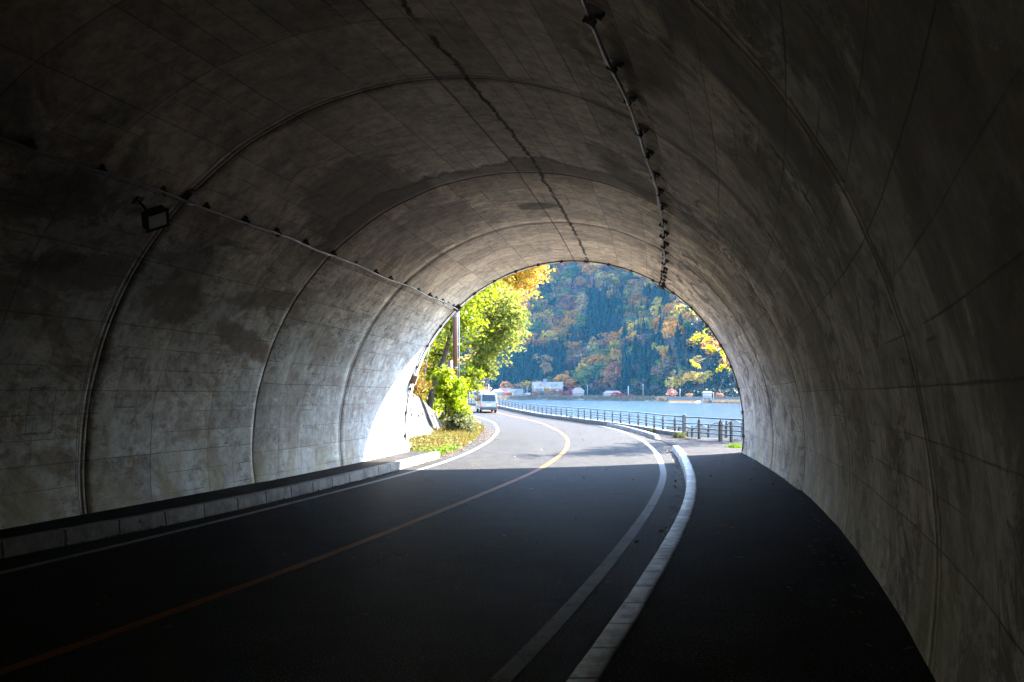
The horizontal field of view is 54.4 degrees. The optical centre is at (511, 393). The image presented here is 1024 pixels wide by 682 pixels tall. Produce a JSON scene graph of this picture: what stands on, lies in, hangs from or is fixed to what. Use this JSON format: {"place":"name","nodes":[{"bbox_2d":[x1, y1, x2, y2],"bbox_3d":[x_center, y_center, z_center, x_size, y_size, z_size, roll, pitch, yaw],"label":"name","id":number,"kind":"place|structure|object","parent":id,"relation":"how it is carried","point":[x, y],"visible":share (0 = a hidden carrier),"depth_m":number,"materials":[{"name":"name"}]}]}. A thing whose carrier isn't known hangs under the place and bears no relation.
{"place":"outdoors","nodes":[
{"label":"outdoors","id":0,"kind":"place"},
{"bbox_2d":[0,451,433,538],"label":"walkway","id":1,"kind":"structure","parent":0,"point":[136,509],"depth_m":16.08,"materials":[{"name":"concrete"}]},
{"bbox_2d":[0,405,685,681],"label":"road","id":2,"kind":"structure","parent":0,"point":[493,613],"depth_m":10.29,"materials":[{"name":"grey asphalt"}]},
{"bbox_2d":[0,451,439,558],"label":"kerb","id":3,"kind":"structure","parent":2,"relation":"on","point":[29,543],"depth_m":14.68,"materials":[{"name":"concrete"}]},
{"bbox_2d":[0,415,498,573],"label":"edge line","id":4,"kind":"object","parent":2,"relation":"on","point":[120,544],"visible":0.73,"depth_m":14.76,"materials":[{"name":"white paint"}]},
{"bbox_2d":[0,408,569,674],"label":"line","id":5,"kind":"object","parent":2,"relation":"on","point":[39,658],"visible":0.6,"depth_m":9.54,"materials":[{"name":"orange paint"}]},
{"bbox_2d":[2,423,913,648],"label":"fallen leaves","id":6,"kind":"object","parent":2,"relation":"on","point":[853,585],"visible":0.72,"depth_m":16.81,"materials":[{"name":"brown plant"}]},
{"bbox_2d":[475,393,496,412],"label":"van","id":7,"kind":"object","parent":2,"relation":"on","point":[486,401],"visible":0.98,"depth_m":91.55,"materials":[{"name":"white metal"}]},
{"bbox_2d":[0,0,1023,681],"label":"tunnel","id":8,"kind":"structure","parent":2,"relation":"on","point":[840,182],"depth_m":12.20,"materials":[{"name":"concrete"}]},
{"bbox_2d":[132,196,169,232],"bbox_3d":[-4.726,-2.369,12.953,0.478,0.424,0.420,44,9,9],"label":"floodlight","id":9,"kind":"object","parent":8,"relation":"attached to","point":[155,218],"visible":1,"depth_m":12.91,"materials":[{"name":"black metal"}]},
{"bbox_2d":[181,189,200,205],"bbox_3d":[-4.448,-2.713,13.775,0.220,0.106,0.220,-44,-8,9],"label":"junction box","id":10,"kind":"object","parent":8,"relation":"attached to","point":[191,195],"visible":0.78,"depth_m":13.70,"materials":[{"name":"metal"}]},
{"bbox_2d":[0,136,457,309],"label":"conduit","id":11,"kind":"object","parent":8,"relation":"attached to","point":[30,145],"visible":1,"depth_m":13.80,"materials":[{"name":"black metal"}]},
{"bbox_2d":[410,374,418,384],"bbox_3d":[-2.853,-0.411,29.065,0.156,0.320,0.220,18,1,2],"label":"junction box","id":12,"kind":"object","parent":8,"relation":"attached to","point":[414,378],"visible":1,"depth_m":28.96,"materials":[{"name":"metal"}]},
{"bbox_2d":[404,260,744,450],"bbox_3d":[1.792,-1.113,29.212,9.869,5.526,0.790,0,0,2],"label":"cable","id":13,"kind":"object","parent":8,"relation":"attached to","point":[608,264],"visible":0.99,"depth_m":28.91,"materials":[{"name":"black rubber"}]},
{"bbox_2d":[581,0,668,287],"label":"conduit","id":14,"kind":"object","parent":8,"relation":"attached to","point":[592,14],"visible":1,"depth_m":11.26,"materials":[{"name":"black metal"}]},
{"bbox_2d":[488,424,665,681],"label":"edge line","id":15,"kind":"object","parent":2,"relation":"on","point":[516,664],"visible":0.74,"depth_m":9.21,"materials":[{"name":"white paint"}]},
{"bbox_2d":[467,403,687,436],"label":"wall","id":16,"kind":"structure","parent":2,"relation":"on","point":[604,423],"depth_m":64.27,"materials":[{"name":"concrete"}]},
{"bbox_2d":[434,397,681,430],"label":"railing","id":17,"kind":"object","parent":16,"relation":"on","point":[612,416],"visible":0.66,"depth_m":59.22,"materials":[{"name":"grey metal"}]},
{"bbox_2d":[521,409,660,439],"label":"kerb","id":18,"kind":"structure","parent":2,"relation":"on","point":[653,436],"depth_m":47.50,"materials":[{"name":"concrete"}]},
{"bbox_2d":[566,446,696,681],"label":"kerb","id":19,"kind":"structure","parent":2,"relation":"on","point":[593,665],"depth_m":8.26,"materials":[{"name":"grey concrete"}]},
{"bbox_2d":[408,410,480,455],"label":"hillside","id":20,"kind":"structure","parent":0,"point":[427,429],"depth_m":40.92,"materials":[{"name":"soil"}]},
{"bbox_2d":[412,359,433,399],"bbox_3d":[-4.699,-0.811,39.863,3.098,2.353,2.939,0,0,0],"label":"shrub","id":21,"kind":"object","parent":20,"relation":"on","point":[418,386],"visible":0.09,"depth_m":40.00,"materials":[{"name":"yellow plant"}]},
{"bbox_2d":[408,393,441,431],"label":"retaining wall","id":22,"kind":"structure","parent":20,"relation":"on","point":[422,414],"depth_m":42.31,"materials":[{"name":"concrete"}]},
{"bbox_2d":[410,442,459,454],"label":"weeds","id":23,"kind":"object","parent":20,"relation":"on","point":[448,447],"visible":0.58,"depth_m":31.18,"materials":[{"name":"green plant"}]},
{"bbox_2d":[418,370,467,419],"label":"undergrowth","id":24,"kind":"object","parent":20,"relation":"on","point":[439,409],"visible":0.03,"depth_m":54.31,"materials":[{"name":"green plant"}]},
{"bbox_2d":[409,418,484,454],"bbox_3d":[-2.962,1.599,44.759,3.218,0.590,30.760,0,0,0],"label":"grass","id":25,"kind":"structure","parent":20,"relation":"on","point":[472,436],"depth_m":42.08,"materials":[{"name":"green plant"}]},
{"bbox_2d":[447,360,452,415],"bbox_3d":[-2.980,-0.100,48.000,0.273,3.000,0.280,0,0,0],"label":"wooden post","id":26,"kind":"object","parent":20,"relation":"on","point":[450,364],"visible":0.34,"depth_m":47.89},
{"bbox_2d":[429,364,473,428],"bbox_3d":[-2.793,0.150,45.727,2.074,3.131,1.760,0,0,0],"label":"shrub","id":27,"kind":"object","parent":20,"relation":"on","point":[447,391],"visible":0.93,"depth_m":45.49,"materials":[{"name":"green plant"}]},
{"bbox_2d":[452,312,459,414],"bbox_3d":[-2.617,-3.300,46.600,0.344,9.400,0.264,0,0,0],"label":"utility pole","id":28,"kind":"object","parent":20,"relation":"on","point":[456,356],"visible":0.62,"depth_m":46.51,"materials":[{"name":"brown wood"}]},
{"bbox_2d":[441,411,480,431],"bbox_3d":[-2.342,1.359,45.799,1.807,1.281,2.566,0,0,0],"label":"shrub","id":29,"kind":"object","parent":20,"relation":"on","point":[456,420],"visible":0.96,"depth_m":45.15,"materials":[{"name":"green plant"}]},
{"bbox_2d":[419,280,504,410],"bbox_3d":[-3.643,-3.115,51.798,6.700,10.089,6.810,0,0,29],"label":"broadleaf tree","id":30,"kind":"object","parent":20,"relation":"on","point":[436,357],"visible":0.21,"depth_m":50.99,"materials":[{"name":"green plant"}]},
{"bbox_2d":[438,276,534,420],"bbox_3d":[-1.283,-2.208,54.386,4.868,8.375,3.883,0,0,34],"label":"broadleaf tree","id":31,"kind":"object","parent":20,"relation":"on","point":[497,343],"visible":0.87,"depth_m":53.63,"materials":[{"name":"green plant"}]},
{"bbox_2d":[424,265,554,401],"bbox_3d":[-1.768,-4.312,61.948,9.047,12.520,5.404,0,0,0],"label":"broadleaf tree","id":32,"kind":"object","parent":20,"relation":"on","point":[519,277],"visible":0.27,"depth_m":61.66,"materials":[{"name":"yellow plant"}]},
{"bbox_2d":[440,395,732,402],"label":"shore","id":33,"kind":"structure","parent":0,"point":[698,401],"depth_m":614.30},
{"bbox_2d":[491,389,502,395],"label":"house","id":34,"kind":"structure","parent":33,"relation":"on","point":[498,392],"depth_m":841.86,"materials":[{"name":"stone"}]},
{"bbox_2d":[500,381,512,388],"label":"building","id":35,"kind":"structure","parent":33,"relation":"on","point":[505,384],"depth_m":864.64,"materials":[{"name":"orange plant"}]},
{"bbox_2d":[531,379,563,394],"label":"hotel","id":36,"kind":"structure","parent":33,"relation":"on","point":[558,386],"depth_m":851.28,"materials":[{"name":"white concrete"}]},
{"bbox_2d":[467,394,666,401],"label":"reeds","id":37,"kind":"object","parent":33,"relation":"on","point":[589,397],"visible":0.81,"depth_m":788.01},
{"bbox_2d":[572,387,583,395],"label":"house","id":38,"kind":"structure","parent":33,"relation":"on","point":[578,391],"depth_m":827.70,"materials":[{"name":"white concrete"}]},
{"bbox_2d":[467,383,738,396],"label":"thicket","id":39,"kind":"object","parent":33,"relation":"on","point":[695,391],"visible":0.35,"depth_m":621.58,"materials":[{"name":"plant"}]},
{"bbox_2d":[603,391,619,396],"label":"house","id":40,"kind":"structure","parent":33,"relation":"on","point":[607,393],"depth_m":754.83,"materials":[{"name":"white concrete"}]},
{"bbox_2d":[661,399,696,401],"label":"shore scrub","id":41,"kind":"object","parent":33,"relation":"on","point":[674,400],"visible":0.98,"depth_m":543.63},
{"bbox_2d":[651,396,739,400],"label":"sea wall","id":42,"kind":"structure","parent":33,"relation":"on","point":[695,398],"depth_m":541.13,"materials":[{"name":"concrete"}]},
{"bbox_2d":[700,399,739,403],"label":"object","id":43,"kind":"object","parent":33,"relation":"on","point":[723,401],"visible":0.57,"depth_m":506.29,"materials":[{"name":"beige"}]},
{"bbox_2d":[464,262,736,394],"bbox_3d":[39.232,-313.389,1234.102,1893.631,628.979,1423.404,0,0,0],"label":"hill","id":44,"kind":"structure","parent":0,"point":[668,340],"depth_m":707.57,"materials":[{"name":"green plant"}]},
{"bbox_2d":[502,357,506,381],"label":"conifer tree","id":45,"kind":"object","parent":44,"relation":"on","point":[504,367],"visible":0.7,"depth_m":897.93,"materials":[{"name":"green plant"}]},
{"bbox_2d":[520,303,533,312],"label":"broadleaf tree","id":46,"kind":"object","parent":44,"relation":"on","point":[527,306],"visible":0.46,"depth_m":1003.49,"materials":[{"name":"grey plant"}]},
{"bbox_2d":[524,342,532,365],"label":"conifer tree","id":47,"kind":"object","parent":44,"relation":"on","point":[528,356],"visible":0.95,"depth_m":914.40,"materials":[{"name":"green plant"}]},
{"bbox_2d":[529,298,543,313],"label":"broadleaf tree","id":48,"kind":"object","parent":44,"relation":"on","point":[535,304],"visible":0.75,"depth_m":1025.82,"materials":[{"name":"green plant"}]},
{"bbox_2d":[532,354,553,363],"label":"broadleaf tree","id":49,"kind":"object","parent":44,"relation":"on","point":[545,357],"visible":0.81,"depth_m":905.44,"materials":[{"name":"grey plant"}]},
{"bbox_2d":[540,330,557,342],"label":"broadleaf tree","id":50,"kind":"object","parent":44,"relation":"on","point":[548,334],"visible":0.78,"depth_m":956.87,"materials":[{"name":"green plant"}]},
{"bbox_2d":[553,374,570,385],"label":"broadleaf tree","id":51,"kind":"object","parent":44,"relation":"on","point":[558,378],"visible":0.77,"depth_m":871.91,"materials":[{"name":"orange plant"}]},
{"bbox_2d":[560,317,572,335],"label":"broadleaf tree","id":52,"kind":"object","parent":44,"relation":"on","point":[567,323],"visible":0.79,"depth_m":1015.20,"materials":[{"name":"grey plant"}]},
{"bbox_2d":[568,344,582,355],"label":"broadleaf tree","id":53,"kind":"object","parent":44,"relation":"on","point":[576,350],"visible":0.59,"depth_m":955.46,"materials":[{"name":"grey plant"}]},
{"bbox_2d":[568,355,584,366],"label":"broadleaf tree","id":54,"kind":"object","parent":44,"relation":"on","point":[578,357],"visible":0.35,"depth_m":914.05,"materials":[{"name":"grey plant"}]},
{"bbox_2d":[419,262,734,390],"bbox_3d":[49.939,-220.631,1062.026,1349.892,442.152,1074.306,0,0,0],"label":"forest","id":55,"kind":"object","parent":44,"relation":"on","point":[633,290],"visible":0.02,"depth_m":984.19,"materials":[{"name":"green plant"}]},
{"bbox_2d":[572,366,589,376],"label":"broadleaf tree","id":56,"kind":"object","parent":44,"relation":"on","point":[582,369],"visible":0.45,"depth_m":878.28,"materials":[{"name":"green plant"}]},
{"bbox_2d":[572,371,592,389],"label":"broadleaf tree","id":57,"kind":"object","parent":44,"relation":"on","point":[580,375],"visible":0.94,"depth_m":862.21,"materials":[{"name":"green plant"}]},
{"bbox_2d":[579,346,592,356],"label":"broadleaf tree","id":58,"kind":"object","parent":44,"relation":"on","point":[582,351],"visible":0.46,"depth_m":923.24,"materials":[{"name":"brown plant"}]},
{"bbox_2d":[587,347,606,355],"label":"broadleaf tree","id":59,"kind":"object","parent":44,"relation":"on","point":[595,349],"visible":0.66,"depth_m":906.36,"materials":[{"name":"green plant"}]},
{"bbox_2d":[586,362,607,378],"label":"broadleaf tree","id":60,"kind":"object","parent":44,"relation":"on","point":[594,369],"visible":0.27,"depth_m":854.62,"materials":[{"name":"green plant"}]},
{"bbox_2d":[589,353,608,364],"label":"broadleaf tree","id":61,"kind":"object","parent":44,"relation":"on","point":[594,358],"visible":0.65,"depth_m":881.74,"materials":[{"name":"orange plant"}]},
{"bbox_2d":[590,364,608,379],"bbox_3d":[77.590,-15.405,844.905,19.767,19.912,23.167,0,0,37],"label":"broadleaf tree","id":62,"kind":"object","parent":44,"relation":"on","point":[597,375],"visible":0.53,"depth_m":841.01,"materials":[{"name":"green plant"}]},
{"bbox_2d":[597,318,602,337],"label":"conifer tree","id":63,"kind":"object","parent":44,"relation":"on","point":[599,330],"visible":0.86,"depth_m":951.73,"materials":[{"name":"green plant"}]},
{"bbox_2d":[597,332,611,347],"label":"broadleaf tree","id":64,"kind":"object","parent":44,"relation":"on","point":[603,340],"visible":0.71,"depth_m":914.26,"materials":[{"name":"brown plant"}]},
{"bbox_2d":[598,355,612,363],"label":"broadleaf tree","id":65,"kind":"object","parent":44,"relation":"on","point":[608,360],"visible":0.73,"depth_m":871.42,"materials":[{"name":"yellow plant"}]},
{"bbox_2d":[603,372,621,387],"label":"broadleaf tree","id":66,"kind":"object","parent":44,"relation":"on","point":[610,380],"visible":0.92,"depth_m":806.88,"materials":[{"name":"brown plant"}]},
{"bbox_2d":[608,361,621,372],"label":"broadleaf tree","id":67,"kind":"object","parent":44,"relation":"on","point":[611,365],"visible":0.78,"depth_m":822.06,"materials":[{"name":"brown plant"}]},
{"bbox_2d":[619,368,626,389],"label":"conifer tree","id":68,"kind":"object","parent":44,"relation":"on","point":[622,383],"visible":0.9,"depth_m":779.50,"materials":[{"name":"green plant"}]},
{"bbox_2d":[621,320,627,342],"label":"conifer tree","id":69,"kind":"object","parent":44,"relation":"on","point":[624,332],"visible":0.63,"depth_m":884.13,"materials":[{"name":"green plant"}]},
{"bbox_2d":[626,330,642,341],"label":"broadleaf tree","id":70,"kind":"object","parent":44,"relation":"on","point":[633,333],"visible":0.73,"depth_m":850.16,"materials":[{"name":"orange plant"}]},
{"bbox_2d":[635,321,640,345],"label":"conifer tree","id":71,"kind":"object","parent":44,"relation":"on","point":[638,329],"visible":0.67,"depth_m":850.31,"materials":[{"name":"green plant"}]},
{"bbox_2d":[635,369,643,394],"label":"conifer tree","id":72,"kind":"object","parent":44,"relation":"on","point":[638,380],"visible":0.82,"depth_m":739.57,"materials":[{"name":"green plant"}]},
{"bbox_2d":[637,333,655,350],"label":"broadleaf tree","id":73,"kind":"object","parent":44,"relation":"on","point":[645,338],"visible":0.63,"depth_m":811.24,"materials":[{"name":"grey plant"}]},
{"bbox_2d":[643,368,651,387],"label":"conifer tree","id":74,"kind":"object","parent":44,"relation":"on","point":[648,385],"visible":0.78,"depth_m":731.68,"materials":[{"name":"green plant"}]},
{"bbox_2d":[649,305,663,315],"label":"broadleaf tree","id":75,"kind":"object","parent":44,"relation":"on","point":[651,308],"visible":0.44,"depth_m":874.87,"materials":[{"name":"green plant"}]},
{"bbox_2d":[652,297,661,306],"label":"broadleaf tree","id":76,"kind":"object","parent":44,"relation":"on","point":[658,300],"visible":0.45,"depth_m":897.66,"materials":[{"name":"green plant"}]},
{"bbox_2d":[650,316,664,333],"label":"broadleaf tree","id":77,"kind":"object","parent":44,"relation":"on","point":[656,322],"visible":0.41,"depth_m":809.81,"materials":[{"name":"brown plant"}]},
{"bbox_2d":[651,362,667,379],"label":"broadleaf tree","id":78,"kind":"object","parent":44,"relation":"on","point":[654,369],"visible":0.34,"depth_m":684.30,"materials":[{"name":"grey plant"}]},
{"bbox_2d":[654,359,674,379],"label":"broadleaf tree","id":79,"kind":"object","parent":44,"relation":"on","point":[667,367],"visible":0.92,"depth_m":672.76,"materials":[{"name":"grey plant"}]},
{"bbox_2d":[662,302,672,314],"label":"broadleaf tree","id":80,"kind":"object","parent":44,"relation":"on","point":[667,309],"visible":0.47,"depth_m":769.07,"materials":[{"name":"brown plant"}]},
{"bbox_2d":[662,320,685,344],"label":"broadleaf tree","id":81,"kind":"object","parent":44,"relation":"on","point":[671,328],"visible":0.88,"depth_m":707.54,"materials":[{"name":"orange plant"}]},
{"bbox_2d":[673,322,681,347],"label":"conifer tree","id":82,"kind":"object","parent":44,"relation":"on","point":[676,338],"visible":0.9,"depth_m":692.84,"materials":[{"name":"green plant"}]},
{"bbox_2d":[668,304,688,325],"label":"broadleaf tree","id":83,"kind":"object","parent":44,"relation":"on","point":[681,309],"visible":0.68,"depth_m":724.98,"materials":[{"name":"yellow plant"}]},
{"bbox_2d":[669,370,688,380],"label":"broadleaf tree","id":84,"kind":"object","parent":44,"relation":"on","point":[680,373],"visible":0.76,"depth_m":632.21,"materials":[{"name":"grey plant"}]},
{"bbox_2d":[676,339,683,358],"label":"conifer tree","id":85,"kind":"object","parent":44,"relation":"on","point":[679,349],"visible":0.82,"depth_m":670.87,"materials":[{"name":"green plant"}]},
{"bbox_2d":[678,311,683,334],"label":"conifer tree","id":86,"kind":"object","parent":44,"relation":"on","point":[681,320],"visible":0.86,"depth_m":707.85,"materials":[{"name":"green plant"}]},
{"bbox_2d":[685,335,692,354],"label":"conifer tree","id":87,"kind":"object","parent":44,"relation":"on","point":[689,350],"visible":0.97,"depth_m":659.11,"materials":[{"name":"green plant"}]},
{"bbox_2d":[681,371,697,385],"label":"broadleaf tree","id":88,"kind":"object","parent":44,"relation":"on","point":[690,375],"visible":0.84,"depth_m":611.52,"materials":[{"name":"yellow plant"}]},
{"bbox_2d":[682,312,699,324],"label":"broadleaf tree","id":89,"kind":"object","parent":44,"relation":"on","point":[689,315],"visible":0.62,"depth_m":694.10,"materials":[{"name":"grey plant"}]},
{"bbox_2d":[689,317,706,333],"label":"broadleaf tree","id":90,"kind":"object","parent":44,"relation":"on","point":[699,321],"visible":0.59,"depth_m":669.08,"materials":[{"name":"grey plant"}]},
{"bbox_2d":[693,370,712,386],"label":"broadleaf tree","id":91,"kind":"object","parent":44,"relation":"on","point":[700,376],"visible":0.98,"depth_m":602.96,"materials":[{"name":"yellow plant"}]},
{"bbox_2d":[701,336,719,358],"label":"broadleaf tree","id":92,"kind":"object","parent":44,"relation":"on","point":[711,343],"visible":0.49,"depth_m":627.59,"materials":[{"name":"yellow plant"}]},
{"bbox_2d":[709,356,715,377],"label":"conifer tree","id":93,"kind":"object","parent":44,"relation":"on","point":[712,367],"visible":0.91,"depth_m":604.94,"materials":[{"name":"green plant"}]},
{"bbox_2d":[713,346,717,368],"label":"conifer tree","id":94,"kind":"object","parent":44,"relation":"on","point":[715,358],"visible":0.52,"depth_m":610.32,"materials":[{"name":"green plant"}]},
{"bbox_2d":[713,361,721,383],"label":"conifer tree","id":95,"kind":"object","parent":44,"relation":"on","point":[718,380],"visible":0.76,"depth_m":595.66,"materials":[{"name":"green plant"}]},
{"bbox_2d":[467,400,741,438],"bbox_3d":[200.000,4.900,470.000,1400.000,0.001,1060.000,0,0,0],"label":"lake","id":96,"kind":"structure","parent":0,"point":[723,410],"depth_m":307.47,"materials":[{"name":"liquid"}]},
{"bbox_2d":[702,391,712,402],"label":"intake tower","id":97,"kind":"structure","parent":96,"relation":"in","point":[707,394],"depth_m":512.47,"materials":[{"name":"white concrete"}]},
{"bbox_2d":[599,430,935,681],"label":"sidewalk","id":98,"kind":"structure","parent":0,"point":[716,609],"depth_m":8.26,"materials":[{"name":"grey asphalt"}]},
{"bbox_2d":[672,432,687,437],"bbox_3d":[6.936,1.706,41.620,0.835,0.287,0.724,0,0,0],"label":"grass tuft","id":99,"kind":"object","parent":98,"relation":"on","point":[677,435],"visible":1,"depth_m":41.47,"materials":[{"name":"green plant"}]},
{"bbox_2d":[682,414,686,436],"bbox_3d":[7.270,1.407,42.000,0.155,1.065,0.155,0,0,-11],"label":"concrete post","id":100,"kind":"object","parent":98,"relation":"on","point":[684,419],"visible":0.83,"depth_m":41.93,"materials":[{"name":"grey concrete"}]},
{"bbox_2d":[683,416,742,441],"bbox_3d":[8.535,1.405,37.989,0.323,0.909,8.167,0,0,-18],"label":"railing","id":101,"kind":"object","parent":98,"relation":"on","point":[720,425],"visible":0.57,"depth_m":38.89,"materials":[{"name":"grey metal"}]},
{"bbox_2d":[724,443,741,447],"bbox_3d":[7.148,1.680,31.925,0.700,0.240,1.008,0,0,-22],"label":"grass tuft","id":102,"kind":"object","parent":98,"relation":"on","point":[735,445],"visible":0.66,"depth_m":31.79,"materials":[{"name":"green plant"}]},
{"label":"terrace","id":103,"kind":"structure","parent":0,"visible":0},
{"bbox_2d":[667,420,742,439],"bbox_3d":[9.390,2.117,46.630,0.736,2.266,21.859,0,0,-4],"label":"bar fence","id":104,"kind":"object","parent":103,"relation":"on","point":[710,431],"visible":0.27,"depth_m":46.54,"materials":[{"name":"grey metal"}]},
{"bbox_2d":[687,306,730,372],"bbox_3d":[10.811,-2.471,40.355,12.622,11.777,7.282,0,0,-27],"label":"broadleaf tree","id":105,"kind":"object","parent":103,"relation":"on","point":[710,347],"visible":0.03,"depth_m":41.64,"materials":[{"name":"yellow plant"}]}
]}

